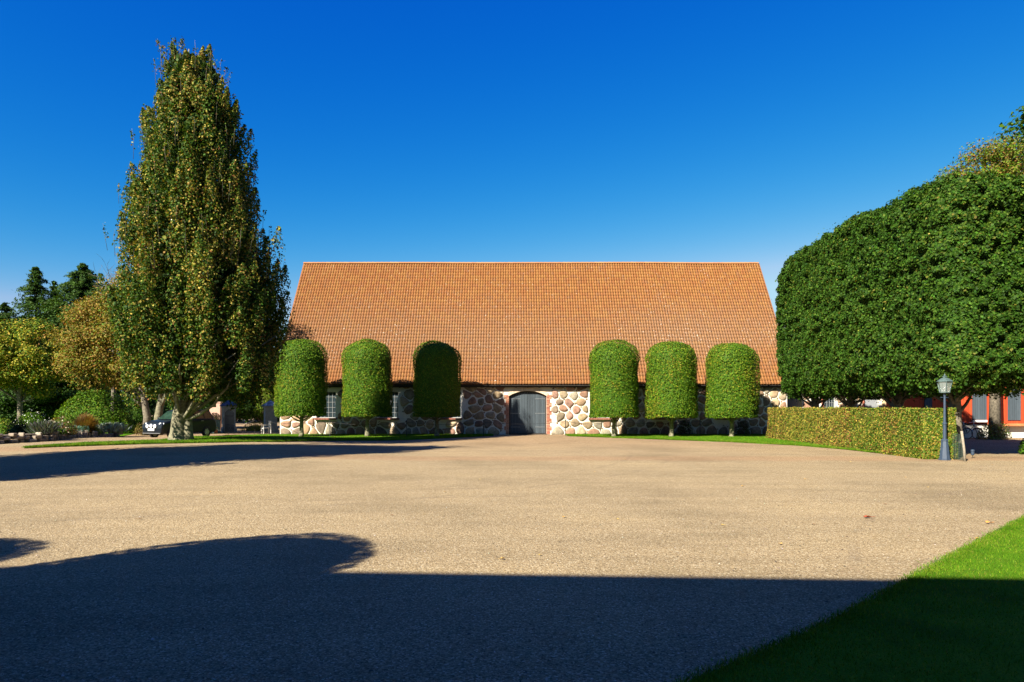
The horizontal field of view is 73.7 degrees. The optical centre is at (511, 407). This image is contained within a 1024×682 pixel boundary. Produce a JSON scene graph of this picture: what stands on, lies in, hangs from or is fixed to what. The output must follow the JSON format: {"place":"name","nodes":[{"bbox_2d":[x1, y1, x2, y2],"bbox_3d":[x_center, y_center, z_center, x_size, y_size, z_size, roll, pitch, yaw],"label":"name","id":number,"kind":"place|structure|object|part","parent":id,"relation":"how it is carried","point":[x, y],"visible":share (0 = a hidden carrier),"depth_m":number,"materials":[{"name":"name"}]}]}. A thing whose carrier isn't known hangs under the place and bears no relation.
{"place":"outdoors","nodes":[
{"label":"outdoors","id":0,"kind":"place"},
{"bbox_2d":[211,412,220,432],"bbox_3d":[-22.860,1.191,52.611,0.840,1.617,0.922,0,0,-20],"label":"planter","id":1,"kind":"object","parent":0,"point":[217,417],"visible":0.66,"depth_m":52.37,"materials":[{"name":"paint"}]},
{"bbox_2d":[21,433,493,447],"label":"lawn","id":2,"kind":"structure","parent":0,"point":[316,436],"depth_m":35.81,"materials":[{"name":"green plant"}]},
{"bbox_2d":[96,35,295,439],"bbox_3d":[-14.552,-7.822,32.511,8.203,19.087,8.432,0,0,0],"label":"pyramidal tree","id":3,"kind":"object","parent":2,"relation":"on","point":[184,327],"visible":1,"depth_m":30.61,"materials":[{"name":"green plant"}]},
{"bbox_2d":[273,339,328,435],"bbox_3d":[-14.234,-1.319,46.104,3.608,6.656,3.527,0,0,0],"label":"clipped tree","id":4,"kind":"object","parent":2,"relation":"on","point":[301,390],"visible":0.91,"depth_m":44.85,"materials":[{"name":"green plant"}]},
{"bbox_2d":[341,338,393,435],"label":"clipped tree","id":5,"kind":"object","parent":2,"relation":"on","point":[367,389],"visible":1,"depth_m":44.85,"materials":[{"name":"green plant"}]},
{"bbox_2d":[412,340,462,435],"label":"clipped tree","id":6,"kind":"object","parent":2,"relation":"on","point":[437,384],"visible":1,"depth_m":44.88,"materials":[{"name":"green plant"}]},
{"bbox_2d":[261,421,270,433],"bbox_3d":[-18.449,1.498,51.204,0.592,0.965,0.620,0,0,-35],"label":"garden chair","id":7,"kind":"object","parent":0,"point":[269,424],"visible":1,"depth_m":51.26,"materials":[{"name":"white paint"}]},
{"bbox_2d":[0,418,1023,681],"bbox_3d":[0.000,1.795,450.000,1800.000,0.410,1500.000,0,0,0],"label":"ground","id":8,"kind":"structure","parent":0,"point":[494,482],"depth_m":9.67,"materials":[{"name":"beige gravel"}]},
{"bbox_2d":[4,416,30,433],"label":"dark shrub","id":9,"kind":"object","parent":8,"relation":"on","point":[17,428],"visible":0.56,"depth_m":40.25,"materials":[{"name":"green plant"}]},
{"bbox_2d":[0,302,49,425],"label":"conifer","id":10,"kind":"object","parent":8,"relation":"on","point":[6,309],"visible":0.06,"depth_m":71.70,"materials":[{"name":"green plant"}]},
{"bbox_2d":[0,266,104,425],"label":"conifer","id":11,"kind":"object","parent":8,"relation":"on","point":[36,288],"visible":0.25,"depth_m":73.42,"materials":[{"name":"green plant"}]},
{"bbox_2d":[41,281,65,406],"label":"conifer","id":12,"kind":"object","parent":8,"relation":"on","point":[53,286],"visible":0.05,"depth_m":75.82,"materials":[{"name":"green plant"}]},
{"bbox_2d":[0,430,122,443],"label":"stone wall","id":13,"kind":"structure","parent":8,"relation":"on","point":[37,437],"depth_m":32.10,"materials":[{"name":"grey stone"}]},
{"bbox_2d":[27,263,131,408],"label":"conifer","id":14,"kind":"object","parent":8,"relation":"on","point":[81,282],"visible":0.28,"depth_m":72.77,"materials":[{"name":"green plant"}]},
{"bbox_2d":[34,278,150,434],"bbox_3d":[-28.442,-3.634,49.026,10.338,11.478,7.607,0,0,0],"label":"russet tree","id":15,"kind":"object","parent":8,"relation":"on","point":[95,334],"visible":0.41,"depth_m":47.57,"materials":[{"name":"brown plant"}]},
{"bbox_2d":[133,422,144,434],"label":"brown bush","id":16,"kind":"object","parent":8,"relation":"on","point":[138,432],"visible":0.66,"depth_m":48.27,"materials":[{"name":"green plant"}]},
{"bbox_2d":[142,410,215,436],"bbox_3d":[-21.841,1.084,44.961,2.140,1.842,4.485,0,0,23],"label":"parked car","id":17,"kind":"object","parent":8,"relation":"on","point":[204,424],"visible":0.68,"depth_m":44.48,"materials":[{"name":"paint"}]},
{"bbox_3d":[-20.833,0.520,45.372,0.130,0.473,0.780,0,0,23],"label":"side window","id":18,"kind":"part","parent":17,"relation":"part of","materials":[{"name":"brown glass"}]},
{"bbox_3d":[-20.530,0.520,46.086,0.130,0.473,0.690,0,0,23],"label":"side window","id":19,"kind":"part","parent":17,"relation":"part of","materials":[{"name":"brown glass"}]},
{"bbox_2d":[103,384,259,421],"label":"woodland","id":20,"kind":"object","parent":8,"relation":"on","point":[152,405],"depth_m":89.62,"materials":[{"name":"green plant"}]},
{"bbox_2d":[154,267,233,434],"bbox_3d":[-22.079,-4.820,47.950,9.523,13.849,8.118,0,0,0],"label":"golden tree","id":21,"kind":"object","parent":8,"relation":"on","point":[161,400],"depth_m":48.75,"materials":[{"name":"plant"}]},
{"bbox_2d":[156,381,235,410],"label":"shady tree","id":22,"kind":"object","parent":8,"relation":"on","point":[171,406],"visible":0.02,"depth_m":62.61,"materials":[{"name":"green plant"}]},
{"bbox_2d":[210,402,222,429],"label":"plastered wall","id":23,"kind":"structure","parent":8,"relation":"on","point":[217,409],"depth_m":59.92,"materials":[{"name":"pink paint"}]},
{"bbox_2d":[219,400,236,432],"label":"gate pillar","id":24,"kind":"structure","parent":8,"relation":"on","point":[224,408],"depth_m":54.09,"materials":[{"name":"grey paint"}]},
{"bbox_2d":[225,410,233,431],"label":"iron gate","id":25,"kind":"structure","parent":8,"relation":"on","point":[226,421],"depth_m":53.34,"materials":[{"name":"black metal"}]},
{"bbox_2d":[201,358,277,421],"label":"shady tree","id":26,"kind":"object","parent":8,"relation":"on","point":[246,412],"visible":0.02,"depth_m":62.92,"materials":[{"name":"green plant"}]},
{"bbox_2d":[241,421,262,430],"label":"yellow bush","id":27,"kind":"object","parent":8,"relation":"on","point":[253,427],"visible":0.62,"depth_m":57.02,"materials":[{"name":"green plant"}]},
{"bbox_2d":[237,367,279,424],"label":"shady tree","id":28,"kind":"object","parent":8,"relation":"on","point":[258,418],"visible":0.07,"depth_m":63.87,"materials":[{"name":"green plant"}]},
{"bbox_2d":[253,387,274,422],"bbox_3d":[-21.303,0.006,59.002,2.056,4.197,2.042,0,0,0],"label":"ivy bush","id":29,"kind":"object","parent":8,"relation":"on","point":[267,397],"visible":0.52,"depth_m":58.77,"materials":[{"name":"green plant"}]},
{"bbox_2d":[261,399,278,431],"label":"gate pillar","id":30,"kind":"structure","parent":8,"relation":"on","point":[269,411],"depth_m":55.58,"materials":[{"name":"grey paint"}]},
{"bbox_2d":[273,262,786,434],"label":"stone barn","id":31,"kind":"structure","parent":8,"relation":"on","point":[523,338],"depth_m":52.66,"materials":[{"name":"orange tile"}]},
{"bbox_2d":[314,392,336,419],"bbox_3d":[-13.626,-0.116,50.020,1.612,2.048,0.521,0,0,0],"label":"window","id":32,"kind":"structure","parent":31,"relation":"in","point":[331,397],"depth_m":50.27,"materials":[{"name":"grey glass"}]},
{"bbox_2d":[377,392,398,419],"bbox_3d":[-9.048,-0.116,50.020,1.612,2.048,0.521,0,0,0],"label":"window","id":33,"kind":"structure","parent":31,"relation":"in","point":[395,394],"depth_m":50.27,"materials":[{"name":"grey glass"}]},
{"bbox_2d":[441,392,461,419],"bbox_3d":[-4.432,-0.116,50.020,1.612,2.048,0.521,0,0,0],"label":"window","id":34,"kind":"structure","parent":31,"relation":"in","point":[457,417],"depth_m":49.86,"materials":[{"name":"white glass"}]},
{"bbox_2d":[510,392,527,432],"bbox_3d":[0.515,0.401,50.213,1.266,2.997,0.084,0,0,0],"label":"door leaf","id":35,"kind":"structure","parent":31,"relation":"in","point":[518,404],"depth_m":50.19,"materials":[{"name":"grey wood"}]},
{"bbox_2d":[528,392,544,432],"bbox_3d":[1.793,0.401,50.183,1.266,2.997,0.145,0,0,0],"label":"door leaf","id":36,"kind":"structure","parent":31,"relation":"in","point":[536,405],"depth_m":50.19,"materials":[{"name":"grey wood"}]},
{"bbox_2d":[589,400,610,419],"bbox_3d":[6.410,-0.116,50.020,1.612,2.048,0.521,0,0,0],"label":"window","id":37,"kind":"structure","parent":31,"relation":"in","point":[607,418],"depth_m":49.76,"materials":[{"name":"beige glass"}]},
{"bbox_2d":[787,394,885,408],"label":"stone outbuilding","id":38,"kind":"structure","parent":8,"relation":"on","point":[838,403],"depth_m":51.37,"materials":[{"name":"white stone"}]},
{"bbox_2d":[823,396,834,407],"bbox_3d":[23.800,-0.150,51.406,0.938,1.900,0.071,0,0,0],"label":"window","id":39,"kind":"structure","parent":38,"relation":"in","point":[832,404],"depth_m":51.43,"materials":[{"name":"white glass"}]},
{"bbox_2d":[798,220,914,407],"bbox_3d":[19.008,-3.954,36.598,5.804,12.108,4.431,0,0,0],"label":"lime tree","id":40,"kind":"object","parent":8,"relation":"on","point":[822,366],"visible":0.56,"depth_m":36.37,"materials":[{"name":"green plant"}]},
{"bbox_2d":[830,194,973,407],"bbox_3d":[18.980,-3.971,32.299,6.062,12.142,4.428,0,0,0],"label":"lime tree","id":41,"kind":"object","parent":8,"relation":"on","point":[867,291],"visible":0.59,"depth_m":32.18,"materials":[{"name":"green plant"}]},
{"bbox_2d":[936,373,952,459],"bbox_3d":[16.398,0.365,25.877,0.570,3.310,0.494,0,0,-12],"label":"lamp post","id":42,"kind":"object","parent":8,"relation":"on","point":[944,383],"visible":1,"depth_m":25.79,"materials":[{"name":"metal"}]},
{"bbox_2d":[879,165,1023,456],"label":"lime tree","id":43,"kind":"object","parent":8,"relation":"on","point":[959,264],"visible":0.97,"depth_m":26.30,"materials":[{"name":"green plant"}]},
{"bbox_2d":[951,434,961,459],"bbox_3d":[16.888,1.485,26.168,0.033,0.970,1.775,0,0,12],"label":"wire netting","id":44,"kind":"object","parent":8,"relation":"on","point":[956,447],"visible":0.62,"depth_m":25.80,"materials":[{"name":"grey metal"}]},
{"bbox_2d":[960,431,965,460],"bbox_3d":[16.720,1.489,25.284,0.210,1.228,0.097,0,0,7],"label":"wooden stake","id":45,"kind":"object","parent":8,"relation":"on","point":[963,447],"visible":0.79,"depth_m":25.25,"materials":[{"name":"brown wood"}]},
{"bbox_2d":[962,422,972,438],"bbox_3d":[28.491,1.474,43.600,0.558,1.072,1.810,0,0,-28],"label":"bicycle","id":46,"kind":"object","parent":8,"relation":"on","point":[965,428],"visible":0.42,"depth_m":43.13,"materials":[{"name":"black metal"}]},
{"bbox_2d":[962,422,982,438],"bbox_3d":[29.130,1.474,43.600,0.558,1.072,1.810,0,0,-28],"label":"bicycle","id":47,"kind":"object","parent":8,"relation":"on","point":[975,428],"visible":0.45,"depth_m":43.30,"materials":[{"name":"black metal"}]},
{"bbox_2d":[923,128,1023,438],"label":"autumn tree","id":48,"kind":"object","parent":8,"relation":"on","point":[1009,159],"visible":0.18,"depth_m":41.90,"materials":[{"name":"yellow plant"}]},
{"bbox_2d":[976,421,1008,439],"bbox_3d":[29.844,1.488,42.406,2.114,1.379,1.215,0,0,0],"label":"shrub","id":49,"kind":"object","parent":8,"relation":"on","point":[989,436],"depth_m":42.20,"materials":[{"name":"green plant"}]},
{"bbox_2d":[1001,421,1011,437],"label":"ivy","id":50,"kind":"object","parent":8,"relation":"on","point":[1008,432],"visible":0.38,"depth_m":43.78,"materials":[{"name":"green plant"}]},
{"bbox_2d":[993,106,1023,154],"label":"overhanging tree","id":51,"kind":"object","parent":8,"relation":"on","point":[1020,126],"visible":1,"depth_m":23.63,"materials":[{"name":"green plant"}]},
{"bbox_2d":[1018,438,1023,453],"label":"edge shrub","id":52,"kind":"object","parent":8,"relation":"on","point":[1021,450],"visible":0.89,"depth_m":29.04,"materials":[{"name":"green plant"}]},
{"bbox_2d":[0,0,1023,324],"label":"sky","id":53,"kind":"structure","parent":0,"point":[384,130],"materials":[{"name":"blue"}]},
{"bbox_2d":[566,433,878,452],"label":"lawn","id":54,"kind":"structure","parent":0,"point":[724,438],"depth_m":43.17,"materials":[{"name":"green plant"}]},
{"bbox_2d":[588,339,639,435],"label":"clipped tree","id":55,"kind":"object","parent":54,"relation":"on","point":[614,379],"visible":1,"depth_m":44.72,"materials":[{"name":"green plant"}]},
{"bbox_2d":[644,341,698,435],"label":"clipped tree","id":56,"kind":"object","parent":54,"relation":"on","point":[671,386],"visible":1,"depth_m":44.63,"materials":[{"name":"green plant"}]},
{"bbox_2d":[677,419,692,434],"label":"shrub","id":57,"kind":"object","parent":54,"relation":"on","point":[685,424],"visible":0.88,"depth_m":48.74,"materials":[{"name":"green plant"}]},
{"bbox_2d":[704,342,760,436],"bbox_3d":[14.745,-1.141,45.793,3.708,6.435,3.649,0,0,-28],"label":"clipped tree","id":58,"kind":"object","parent":54,"relation":"on","point":[731,383],"visible":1,"depth_m":44.50,"materials":[{"name":"green plant"}]},
{"bbox_2d":[735,419,749,434],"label":"shrub","id":59,"kind":"object","parent":54,"relation":"on","point":[745,427],"visible":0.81,"depth_m":48.78,"materials":[{"name":"green plant"}]},
{"bbox_2d":[775,241,875,407],"bbox_3d":[19.013,-3.897,41.128,5.927,11.994,4.878,0,0,0],"label":"lime tree","id":60,"kind":"object","parent":54,"relation":"on","point":[791,308],"visible":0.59,"depth_m":40.51,"materials":[{"name":"green plant"}]},
{"bbox_2d":[766,406,957,459],"bbox_3d":[16.665,1.039,34.880,1.516,2.242,17.602,0,0,1],"label":"hedge","id":61,"kind":"object","parent":54,"relation":"on","point":[916,432],"visible":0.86,"depth_m":30.22,"materials":[{"name":"green plant"}]},
{"bbox_2d":[664,514,1023,681],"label":"lawn","id":62,"kind":"structure","parent":0,"point":[981,624],"depth_m":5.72,"materials":[{"name":"green plant"}]},
{"bbox_2d":[886,382,1023,437],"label":"red house","id":63,"kind":"structure","parent":0,"point":[976,410],"depth_m":44.55,"materials":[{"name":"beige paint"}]},
{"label":"lawn","id":64,"kind":"structure","parent":0,"visible":0},
{"bbox_2d":[0,418,10,433],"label":"yellow flower bush","id":65,"kind":"object","parent":64,"relation":"on","point":[3,428],"visible":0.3,"depth_m":45.72,"materials":[{"name":"green plant"}]},
{"bbox_2d":[17,412,48,432],"bbox_3d":[-37.286,1.197,52.944,3.139,2.098,3.042,0,0,0],"label":"rose bush","id":66,"kind":"object","parent":64,"relation":"on","point":[28,418],"visible":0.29,"depth_m":52.76,"materials":[{"name":"green plant"}]},
{"bbox_2d":[0,317,78,420],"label":"yellow tree","id":67,"kind":"object","parent":64,"relation":"on","point":[26,361],"visible":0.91,"depth_m":56.87,"materials":[{"name":"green plant"}]},
{"bbox_2d":[0,376,92,424],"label":"shady tree","id":68,"kind":"object","parent":64,"relation":"on","point":[8,404],"visible":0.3,"depth_m":64.12,"materials":[{"name":"green plant"}]},
{"bbox_2d":[3,432,105,438],"bbox_3d":[-25.444,1.608,38.334,3.719,0.716,19.536,0,0,-15],"label":"flower bed","id":69,"kind":"object","parent":64,"relation":"on","point":[26,434],"visible":0.06,"depth_m":32.51,"materials":[{"name":"plant"}]},
{"bbox_2d":[21,420,65,433],"bbox_3d":[-21.997,0.898,32.204,1.993,0.795,1.948,0,0,0],"label":"lavender","id":70,"kind":"object","parent":69,"relation":"on","point":[45,427],"visible":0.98,"depth_m":32.03,"materials":[{"name":"green plant"}]},
{"bbox_2d":[44,428,66,434],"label":"perennial bush","id":71,"kind":"object","parent":69,"relation":"on","point":[63,432],"visible":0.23,"depth_m":33.57,"materials":[{"name":"green plant"}]},
{"bbox_2d":[50,415,77,434],"bbox_3d":[-22.948,0.904,34.737,1.516,1.034,1.656,0,0,0],"label":"flowering shrub","id":72,"kind":"object","parent":69,"relation":"on","point":[68,429],"visible":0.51,"depth_m":34.67,"materials":[{"name":"green plant"}]},
{"bbox_2d":[65,425,88,431],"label":"juniper","id":73,"kind":"object","parent":69,"relation":"on","point":[79,428],"visible":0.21,"depth_m":36.13,"materials":[{"name":"green plant"}]},
{"bbox_2d":[72,413,99,431],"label":"ornamental grass","id":74,"kind":"object","parent":69,"relation":"on","point":[86,419],"depth_m":40.20,"materials":[{"name":"brown plant"}]},
{"bbox_2d":[97,422,132,432],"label":"silver plant","id":75,"kind":"object","parent":69,"relation":"on","point":[115,427],"visible":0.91,"depth_m":45.32,"materials":[{"name":"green plant"}]},
{"bbox_2d":[53,389,139,433],"bbox_3d":[-31.661,0.518,51.381,6.911,3.780,3.562,0,0,0],"label":"bush","id":76,"kind":"object","parent":64,"relation":"on","point":[100,413],"visible":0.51,"depth_m":50.87,"materials":[{"name":"green plant"}]},
{"bbox_2d":[93,252,125,411],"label":"bare tree","id":77,"kind":"object","parent":64,"relation":"on","point":[112,391],"visible":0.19,"depth_m":56.70,"materials":[{"name":"green plant"}]},
{"bbox_2d":[118,402,153,431],"bbox_3d":[-30.405,0.906,54.985,3.712,2.849,2.916,0,0,0],"label":"laurel shrub","id":78,"kind":"object","parent":64,"relation":"on","point":[137,414],"visible":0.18,"depth_m":54.39,"materials":[{"name":"green plant"}]}
]}

